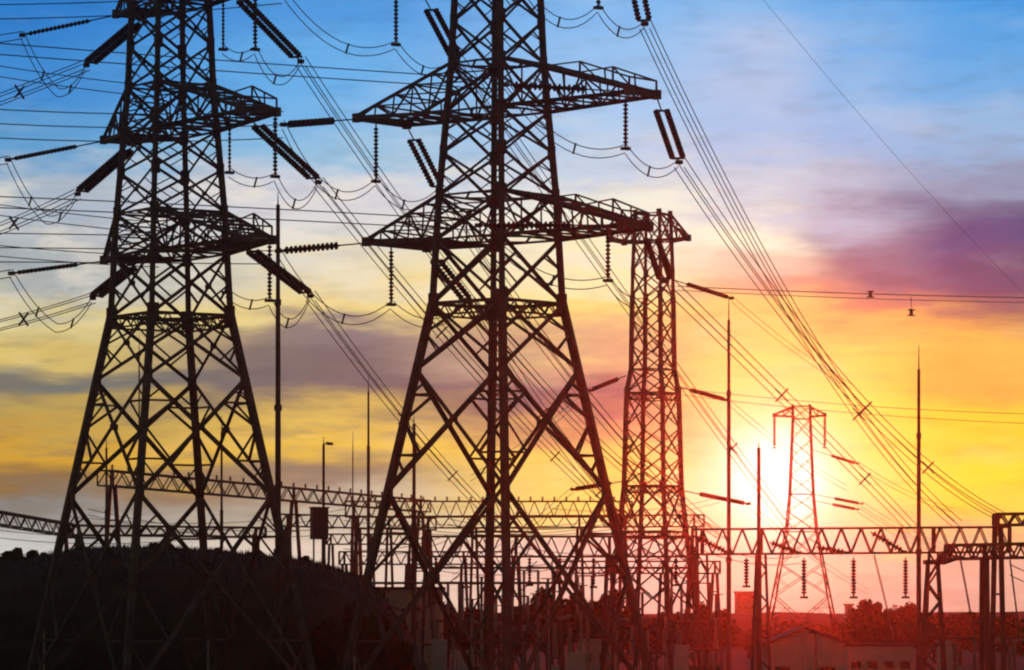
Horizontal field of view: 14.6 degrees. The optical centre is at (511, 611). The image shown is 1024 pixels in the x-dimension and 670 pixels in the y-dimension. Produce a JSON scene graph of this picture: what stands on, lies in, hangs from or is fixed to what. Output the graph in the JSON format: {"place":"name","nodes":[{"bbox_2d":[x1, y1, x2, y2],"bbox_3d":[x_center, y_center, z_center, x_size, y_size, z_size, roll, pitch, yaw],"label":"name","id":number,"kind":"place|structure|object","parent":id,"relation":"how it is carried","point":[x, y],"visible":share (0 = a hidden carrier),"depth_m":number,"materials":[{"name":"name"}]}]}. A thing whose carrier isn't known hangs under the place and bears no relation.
{"place":"outdoors","nodes":[
{"label":"outdoors","id":0,"kind":"place"},
{"bbox_2d":[0,540,427,669],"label":"hill","id":1,"kind":"structure","parent":0,"point":[243,656],"depth_m":360.62,"materials":[{"name":"black plant"}]},
{"bbox_2d":[430,640,447,669],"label":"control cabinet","id":2,"kind":"object","parent":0,"point":[438,654],"visible":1,"depth_m":387.51,"materials":[{"name":"grey metal"}]},
{"bbox_2d":[0,0,1023,613],"label":"sky","id":3,"kind":"structure","parent":0,"point":[833,208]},
{"bbox_2d":[447,614,1023,669],"bbox_3d":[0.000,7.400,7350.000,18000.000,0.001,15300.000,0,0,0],"label":"ground","id":4,"kind":"structure","parent":0,"point":[740,660],"depth_m":595.58,"materials":[{"name":"soil"}]},
{"bbox_2d":[0,510,73,549],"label":"portal gantry","id":5,"kind":"object","parent":4,"relation":"on","point":[34,518],"visible":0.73,"depth_m":482.34,"materials":[{"name":"metal"}]},
{"bbox_2d":[67,524,266,551],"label":"portal gantry","id":6,"kind":"object","parent":4,"relation":"on","point":[254,539],"visible":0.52,"depth_m":504.12,"materials":[{"name":"metal"}]},
{"bbox_2d":[27,0,315,669],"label":"lattice pylon","id":7,"kind":"object","parent":4,"relation":"on","point":[150,318],"visible":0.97,"depth_m":324.62,"materials":[{"name":"metal"}]},
{"bbox_2d":[5,142,99,161],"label":"insulator string","id":8,"kind":"object","parent":7,"relation":"attached to","point":[44,152],"visible":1,"depth_m":330.44,"materials":[{"name":"paint"}]},
{"bbox_2d":[8,261,101,275],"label":"insulator string","id":9,"kind":"object","parent":7,"relation":"attached to","point":[40,269],"visible":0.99,"depth_m":330.34,"materials":[{"name":"paint"}]},
{"bbox_2d":[19,16,112,36],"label":"insulator string","id":10,"kind":"object","parent":7,"relation":"attached to","point":[58,27],"visible":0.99,"depth_m":329.81,"materials":[{"name":"paint"}]},
{"bbox_2d":[74,144,135,195],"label":"insulator string","id":11,"kind":"object","parent":7,"relation":"attached to","point":[97,176],"visible":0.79,"depth_m":335.73,"materials":[{"name":"paint"}]},
{"bbox_2d":[0,189,78,234],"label":"conductor bundle","id":12,"kind":"object","parent":11,"relation":"hanging from","point":[13,223],"visible":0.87,"depth_m":341.66,"materials":[{"name":"metal"}]},
{"bbox_2d":[89,263,136,299],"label":"insulator string","id":13,"kind":"object","parent":7,"relation":"attached to","point":[101,290],"visible":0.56,"depth_m":335.97,"materials":[{"name":"paint"}]},
{"bbox_2d":[0,293,94,330],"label":"conductor bundle","id":14,"kind":"object","parent":13,"relation":"hanging from","point":[23,319],"visible":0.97,"depth_m":341.92,"materials":[{"name":"metal"}]},
{"bbox_2d":[83,15,146,67],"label":"insulator string","id":15,"kind":"object","parent":7,"relation":"attached to","point":[112,43],"visible":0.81,"depth_m":335.08,"materials":[{"name":"ceramic"}]},
{"bbox_2d":[0,61,89,105],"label":"conductor bundle","id":16,"kind":"object","parent":15,"relation":"hanging from","point":[19,91],"visible":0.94,"depth_m":341.84,"materials":[{"name":"metal"}]},
{"bbox_2d":[236,0,303,63],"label":"insulator string","id":17,"kind":"object","parent":7,"relation":"attached to","point":[277,33],"visible":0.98,"depth_m":319.14,"materials":[{"name":"ceramic"}]},
{"bbox_2d":[239,242,313,297],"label":"insulator string","id":18,"kind":"object","parent":7,"relation":"attached to","point":[279,272],"visible":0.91,"depth_m":318.36,"materials":[{"name":"paint"}]},
{"bbox_2d":[305,291,514,534],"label":"conductor bundle","id":19,"kind":"object","parent":18,"relation":"hanging from","point":[390,402],"visible":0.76,"depth_m":367.89,"materials":[{"name":"metal"}]},
{"bbox_2d":[244,114,321,183],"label":"insulator string","id":20,"kind":"object","parent":7,"relation":"attached to","point":[282,153],"visible":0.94,"depth_m":318.11,"materials":[{"name":"paint"}]},
{"bbox_2d":[315,177,635,530],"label":"conductor bundle","id":21,"kind":"object","parent":20,"relation":"hanging from","point":[395,277],"visible":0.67,"depth_m":370.31,"materials":[{"name":"metal"}]},
{"bbox_2d":[97,464,430,571],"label":"portal gantry","id":22,"kind":"object","parent":4,"relation":"on","point":[294,502],"visible":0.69,"depth_m":519.53,"materials":[{"name":"metal"}]},
{"bbox_2d":[273,197,281,664],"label":"lightning mast","id":23,"kind":"object","parent":4,"relation":"on","point":[277,410],"visible":0.88,"depth_m":349.81,"materials":[{"name":"metal"}]},
{"bbox_2d":[309,507,329,561],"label":"elevated tank","id":24,"kind":"object","parent":4,"relation":"on","point":[318,522],"visible":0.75,"depth_m":439.25,"materials":[{"name":"black metal"}]},
{"bbox_2d":[333,599,377,669],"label":"shrub","id":25,"kind":"object","parent":4,"relation":"on","point":[361,648],"visible":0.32,"depth_m":345.72,"materials":[{"name":"black plant"}]},
{"bbox_2d":[281,513,436,574],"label":"portal gantry","id":26,"kind":"object","parent":4,"relation":"on","point":[357,528],"visible":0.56,"depth_m":539.28,"materials":[{"name":"metal"}]},
{"bbox_2d":[326,533,410,586],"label":"portal gantry","id":27,"kind":"object","parent":4,"relation":"on","point":[331,545],"visible":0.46,"depth_m":519.15,"materials":[{"name":"metal"}]},
{"bbox_2d":[367,376,369,556],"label":"lightning mast","id":28,"kind":"object","parent":4,"relation":"on","point":[368,496],"visible":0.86,"depth_m":469.86,"materials":[{"name":"metal"}]},
{"bbox_2d":[365,611,402,669],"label":"shrub","id":29,"kind":"object","parent":4,"relation":"on","point":[390,654],"visible":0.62,"depth_m":349.60,"materials":[{"name":"black plant"}]},
{"bbox_2d":[386,623,414,669],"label":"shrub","id":30,"kind":"object","parent":4,"relation":"on","point":[405,663],"visible":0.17,"depth_m":354.65,"materials":[{"name":"black plant"}]},
{"bbox_2d":[373,587,445,664],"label":"equipment hall","id":31,"kind":"structure","parent":4,"relation":"on","point":[399,596],"depth_m":462.00,"materials":[{"name":"concrete"}]},
{"bbox_2d":[411,422,416,638],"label":"lightning mast","id":32,"kind":"object","parent":4,"relation":"on","point":[413,557],"visible":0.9,"depth_m":419.84,"materials":[{"name":"metal"}]},
{"bbox_2d":[338,551,514,669],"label":"portal gantry","id":33,"kind":"object","parent":4,"relation":"on","point":[406,568],"visible":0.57,"depth_m":479.15,"materials":[{"name":"metal"}]},
{"bbox_2d":[443,601,465,668],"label":"tree","id":34,"kind":"object","parent":4,"relation":"on","point":[447,634],"visible":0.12,"depth_m":518.57,"materials":[{"name":"black plant"}]},
{"bbox_2d":[371,582,559,669],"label":"tubular busbar","id":35,"kind":"object","parent":4,"relation":"on","point":[459,607],"visible":0.49,"depth_m":401.89,"materials":[{"name":"metal"}]},
{"bbox_2d":[452,606,499,669],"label":"tree","id":36,"kind":"object","parent":4,"relation":"on","point":[476,614],"visible":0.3,"depth_m":478.33,"materials":[{"name":"black plant"}]},
{"bbox_2d":[345,497,632,659],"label":"portal gantry","id":37,"kind":"object","parent":4,"relation":"on","point":[619,582],"visible":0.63,"depth_m":614.14,"materials":[{"name":"metal"}]},
{"bbox_2d":[341,0,661,669],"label":"lattice pylon","id":38,"kind":"object","parent":4,"relation":"on","point":[495,308],"visible":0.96,"depth_m":311.74,"materials":[{"name":"metal"}]},
{"bbox_2d":[280,117,354,127],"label":"insulator string","id":39,"kind":"object","parent":38,"relation":"hanging from","point":[310,122],"visible":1,"depth_m":315.94,"materials":[{"name":"paint"}]},
{"bbox_2d":[0,109,283,141],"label":"conductor bundle","id":40,"kind":"object","parent":39,"relation":"hanging from","point":[137,127],"visible":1,"depth_m":300.69,"materials":[{"name":"metal"}]},
{"bbox_2d":[282,120,434,209],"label":"jumper loop","id":41,"kind":"object","parent":39,"relation":"hanging from","point":[335,198],"visible":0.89,"depth_m":318.38,"materials":[{"name":"metal"}]},
{"bbox_2d":[275,242,362,253],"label":"insulator string","id":42,"kind":"object","parent":38,"relation":"hanging from","point":[309,248],"visible":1,"depth_m":315.42,"materials":[{"name":"ceramic"}]},
{"bbox_2d":[0,233,278,264],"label":"conductor bundle","id":43,"kind":"object","parent":42,"relation":"hanging from","point":[135,249],"visible":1,"depth_m":300.67,"materials":[{"name":"metal"}]},
{"bbox_2d":[407,129,443,187],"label":"insulator string","id":44,"kind":"object","parent":38,"relation":"hanging from","point":[420,162],"visible":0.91,"depth_m":324.89,"materials":[{"name":"ceramic"}]},
{"bbox_2d":[442,185,723,537],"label":"conductor bundle","id":45,"kind":"object","parent":44,"relation":"hanging from","point":[612,428],"visible":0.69,"depth_m":387.76,"materials":[{"name":"metal"}]},
{"bbox_2d":[424,0,459,60],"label":"insulator string","id":46,"kind":"object","parent":38,"relation":"attached to","point":[434,25],"visible":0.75,"depth_m":323.88,"materials":[{"name":"ceramic"}]},
{"bbox_2d":[460,56,791,527],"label":"conductor bundle","id":47,"kind":"object","parent":46,"relation":"hanging from","point":[660,349],"visible":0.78,"depth_m":387.34,"materials":[{"name":"metal"}]},
{"bbox_2d":[429,252,471,303],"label":"insulator string","id":48,"kind":"object","parent":38,"relation":"hanging from","point":[460,286],"visible":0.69,"depth_m":324.43,"materials":[{"name":"ceramic"}]},
{"bbox_2d":[277,247,463,326],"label":"jumper loop","id":49,"kind":"object","parent":48,"relation":"hanging from","point":[344,314],"visible":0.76,"depth_m":317.55,"materials":[{"name":"metal"}]},
{"bbox_2d":[297,56,726,538],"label":"conductor bundle","id":50,"kind":"object","parent":38,"relation":"hanging from","point":[511,351],"visible":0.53,"depth_m":353.32,"materials":[{"name":"metal"}]},
{"bbox_2d":[474,221,617,228],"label":"insulator string","id":51,"kind":"object","parent":38,"relation":"attached to","point":[531,225],"visible":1,"depth_m":301.16,"materials":[{"name":"paint"}]},
{"bbox_2d":[0,196,478,230],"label":"conductor bundle","id":52,"kind":"object","parent":51,"relation":"hanging from","point":[234,217],"visible":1,"depth_m":284.03,"materials":[{"name":"metal"}]},
{"bbox_2d":[502,81,625,92],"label":"insulator string","id":53,"kind":"object","parent":38,"relation":"attached to","point":[545,86],"visible":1,"depth_m":300.96,"materials":[{"name":"paint"}]},
{"bbox_2d":[0,43,505,89],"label":"conductor bundle","id":54,"kind":"object","parent":53,"relation":"hanging from","point":[248,62],"visible":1,"depth_m":283.89,"materials":[{"name":"metal"}]},
{"bbox_2d":[631,0,651,25],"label":"insulator string","id":55,"kind":"object","parent":38,"relation":"hanging from","point":[636,9],"visible":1,"depth_m":308.22,"materials":[{"name":"paint"}]},
{"bbox_2d":[529,0,643,37],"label":"jumper loop","id":56,"kind":"object","parent":55,"relation":"hanging from","point":[617,34],"visible":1,"depth_m":304.70,"materials":[{"name":"metal"}]},
{"bbox_2d":[639,21,961,525],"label":"conductor bundle","id":57,"kind":"object","parent":55,"relation":"hanging from","point":[861,417],"visible":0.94,"depth_m":344.61,"materials":[{"name":"metal"}]},
{"bbox_2d":[644,232,672,283],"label":"insulator string","id":58,"kind":"object","parent":38,"relation":"attached to","point":[663,257],"visible":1,"depth_m":308.61,"materials":[{"name":"ceramic"}]},
{"bbox_2d":[477,221,664,307],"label":"jumper loop","id":59,"kind":"object","parent":58,"relation":"hanging from","point":[631,306],"visible":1,"depth_m":302.91,"materials":[{"name":"metal"}]},
{"bbox_2d":[660,277,916,532],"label":"conductor bundle","id":60,"kind":"object","parent":58,"relation":"hanging from","point":[782,394],"visible":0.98,"depth_m":356.20,"materials":[{"name":"metal"}]},
{"bbox_2d":[653,100,685,164],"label":"insulator string","id":61,"kind":"object","parent":38,"relation":"attached to","point":[664,134],"visible":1,"depth_m":307.37,"materials":[{"name":"paint"}]},
{"bbox_2d":[504,80,678,177],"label":"jumper loop","id":62,"kind":"object","parent":61,"relation":"hanging from","point":[575,144],"visible":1,"depth_m":302.54,"materials":[{"name":"metal"}]},
{"bbox_2d":[674,158,1002,518],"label":"conductor bundle","id":63,"kind":"object","parent":61,"relation":"hanging from","point":[842,382],"visible":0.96,"depth_m":349.09,"materials":[{"name":"metal"}]},
{"bbox_2d":[493,585,531,669],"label":"disconnect switch","id":64,"kind":"object","parent":4,"relation":"on","point":[495,631],"visible":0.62,"depth_m":399.87,"materials":[{"name":"metal"}]},
{"bbox_2d":[512,561,541,669],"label":"disconnect switch","id":65,"kind":"object","parent":4,"relation":"on","point":[524,593],"visible":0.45,"depth_m":449.87,"materials":[{"name":"metal"}]},
{"bbox_2d":[375,514,704,668],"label":"portal gantry","id":66,"kind":"object","parent":4,"relation":"on","point":[388,528],"visible":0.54,"depth_m":519.15,"materials":[{"name":"metal"}]},
{"bbox_2d":[417,567,684,669],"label":"tubular busbar","id":67,"kind":"object","parent":4,"relation":"on","point":[612,655],"visible":0.22,"depth_m":431.88,"materials":[{"name":"metal"}]},
{"bbox_2d":[538,613,571,669],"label":"circuit breaker","id":68,"kind":"object","parent":4,"relation":"on","point":[555,621],"visible":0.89,"depth_m":401.80,"materials":[{"name":"metal"}]},
{"bbox_2d":[525,586,593,669],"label":"tree","id":69,"kind":"object","parent":4,"relation":"on","point":[569,607],"visible":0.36,"depth_m":477.78,"materials":[{"name":"green plant"}]},
{"bbox_2d":[421,535,700,669],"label":"portal gantry","id":70,"kind":"object","parent":4,"relation":"on","point":[691,559],"visible":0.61,"depth_m":419.46,"materials":[{"name":"metal"}]},
{"bbox_2d":[565,652,586,669],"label":"control cabinet","id":71,"kind":"object","parent":4,"relation":"on","point":[575,660],"visible":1,"depth_m":387.51,"materials":[{"name":"grey metal"}]},
{"bbox_2d":[576,635,610,669],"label":"switch house","id":72,"kind":"structure","parent":4,"relation":"on","point":[595,650],"depth_m":446.00,"materials":[{"name":"white paint"}]},
{"bbox_2d":[577,589,631,649],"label":"tree","id":73,"kind":"object","parent":4,"relation":"on","point":[598,607],"visible":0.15,"depth_m":497.68,"materials":[{"name":"green plant"}]},
{"bbox_2d":[550,561,723,669],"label":"portal gantry","id":74,"kind":"object","parent":4,"relation":"on","point":[717,591],"visible":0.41,"depth_m":469.15,"materials":[{"name":"metal"}]},
{"bbox_2d":[604,208,704,669],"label":"lattice pylon","id":75,"kind":"object","parent":4,"relation":"on","point":[644,393],"visible":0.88,"depth_m":429.18,"materials":[{"name":"metal"}]},
{"bbox_2d":[464,297,635,534],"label":"conductor bundle","id":76,"kind":"object","parent":75,"relation":"hanging from","point":[597,487],"visible":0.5,"depth_m":375.74,"materials":[{"name":"metal"}]},
{"bbox_2d":[644,611,682,651],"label":"tree","id":77,"kind":"object","parent":4,"relation":"on","point":[652,638],"visible":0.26,"depth_m":538.54,"materials":[{"name":"green plant"}]},
{"bbox_2d":[646,619,681,665],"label":"disconnect switch","id":78,"kind":"object","parent":4,"relation":"on","point":[663,652],"visible":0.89,"depth_m":391.89,"materials":[{"name":"metal"}]},
{"bbox_2d":[673,645,689,669],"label":"control cabinet","id":79,"kind":"object","parent":4,"relation":"on","point":[681,657],"visible":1,"depth_m":389.51,"materials":[{"name":"grey metal"}]},
{"bbox_2d":[679,573,713,669],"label":"disconnect switch","id":80,"kind":"object","parent":4,"relation":"on","point":[681,607],"visible":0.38,"depth_m":439.87,"materials":[{"name":"metal"}]},
{"bbox_2d":[689,648,719,669],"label":"tubular busbar","id":81,"kind":"object","parent":4,"relation":"on","point":[709,650],"visible":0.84,"depth_m":395.88,"materials":[{"name":"metal"}]},
{"bbox_2d":[673,601,737,668],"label":"tree","id":82,"kind":"object","parent":4,"relation":"on","point":[703,616],"visible":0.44,"depth_m":517.79,"materials":[{"name":"green plant"}]},
{"bbox_2d":[726,298,731,669],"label":"lightning mast","id":83,"kind":"object","parent":4,"relation":"on","point":[728,603],"visible":1,"depth_m":394.84,"materials":[{"name":"metal"}]},
{"bbox_2d":[724,625,781,657],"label":"tree","id":84,"kind":"object","parent":4,"relation":"on","point":[743,639],"visible":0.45,"depth_m":639.22,"materials":[{"name":"green plant"}]},
{"bbox_2d":[756,442,761,669],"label":"lightning mast","id":85,"kind":"object","parent":4,"relation":"on","point":[758,608],"visible":1,"depth_m":391.83,"materials":[{"name":"metal"}]},
{"bbox_2d":[765,404,836,629],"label":"lattice pylon","id":86,"kind":"object","parent":4,"relation":"on","point":[816,532],"visible":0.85,"depth_m":698.58,"materials":[{"name":"metal"}]},
{"bbox_2d":[818,620,844,639],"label":"tree","id":87,"kind":"object","parent":4,"relation":"on","point":[834,629],"visible":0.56,"depth_m":638.53,"materials":[{"name":"green plant"}]},
{"bbox_2d":[691,526,1011,669],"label":"portal gantry","id":88,"kind":"object","parent":4,"relation":"on","point":[934,536],"visible":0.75,"depth_m":399.17,"materials":[{"name":"metal"}]},
{"bbox_2d":[842,598,908,642],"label":"tree","id":89,"kind":"object","parent":4,"relation":"on","point":[867,621],"visible":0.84,"depth_m":518.10,"materials":[{"name":"green plant"}]},
{"bbox_2d":[883,601,930,642],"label":"tree","id":90,"kind":"object","parent":4,"relation":"on","point":[909,630],"visible":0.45,"depth_m":558.82,"materials":[{"name":"green plant"}]},
{"bbox_2d":[916,346,921,669],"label":"lightning mast","id":91,"kind":"object","parent":4,"relation":"on","point":[918,585],"visible":1,"depth_m":377.83,"materials":[{"name":"metal"}]},
{"bbox_2d":[919,547,955,669],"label":"gantry column","id":92,"kind":"structure","parent":4,"relation":"on","point":[938,561],"depth_m":337.29,"materials":[{"name":"metal"}]},
{"bbox_2d":[936,641,951,669],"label":"control cabinet","id":93,"kind":"object","parent":4,"relation":"on","point":[948,645],"visible":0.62,"depth_m":371.51,"materials":[{"name":"grey metal"}]},
{"bbox_2d":[944,611,984,664],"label":"tree","id":94,"kind":"object","parent":4,"relation":"on","point":[957,625],"visible":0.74,"depth_m":557.40,"materials":[{"name":"green plant"}]},
{"bbox_2d":[944,542,1023,669],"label":"portal gantry","id":95,"kind":"object","parent":4,"relation":"on","point":[984,596],"visible":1,"depth_m":333.50,"materials":[{"name":"metal"}]},
{"bbox_2d":[949,636,1023,669],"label":"tubular busbar","id":96,"kind":"object","parent":4,"relation":"on","point":[954,638],"visible":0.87,"depth_m":371.87,"materials":[{"name":"metal"}]},
{"bbox_2d":[978,612,1023,665],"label":"tree","id":97,"kind":"object","parent":4,"relation":"on","point":[1011,627],"visible":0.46,"depth_m":538.29,"materials":[{"name":"green plant"}]},
{"bbox_2d":[990,512,1023,669],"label":"portal gantry","id":98,"kind":"object","parent":4,"relation":"on","point":[996,524],"visible":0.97,"depth_m":344.54,"materials":[{"name":"metal"}]},
{"bbox_2d":[454,611,1023,648],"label":"hills","id":99,"kind":"structure","parent":0,"point":[744,622],"depth_m":822.09,"materials":[{"name":"black"}]},
{"bbox_2d":[733,591,753,612],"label":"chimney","id":100,"kind":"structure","parent":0,"point":[743,601],"depth_m":902.00,"materials":[{"name":"concrete"}]},
{"bbox_2d":[762,626,849,669],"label":"gable house","id":101,"kind":"structure","parent":0,"point":[792,649],"depth_m":425.00,"materials":[{"name":"white paint"}]},
{"bbox_2d":[677,286,1023,297],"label":"overhead wire","id":102,"kind":"object","parent":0,"point":[862,293],"visible":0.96,"depth_m":431.60,"materials":[{"name":"metal"}]},
{"bbox_2d":[845,643,915,669],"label":"building","id":103,"kind":"structure","parent":0,"point":[879,656],"depth_m":440.00,"materials":[{"name":"white paint"}]},
{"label":"insulator string","id":104,"kind":"object","parent":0,"visible":0},
{"bbox_2d":[0,0,281,18],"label":"conductor bundle","id":105,"kind":"object","parent":104,"relation":"hanging from","point":[117,15],"visible":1,"depth_m":298.29,"materials":[{"name":"metal"}]},
{"bbox_2d":[284,0,445,76],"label":"jumper loop","id":106,"kind":"object","parent":104,"relation":"hanging from","point":[348,44],"visible":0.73,"depth_m":318.10,"materials":[{"name":"metal"}]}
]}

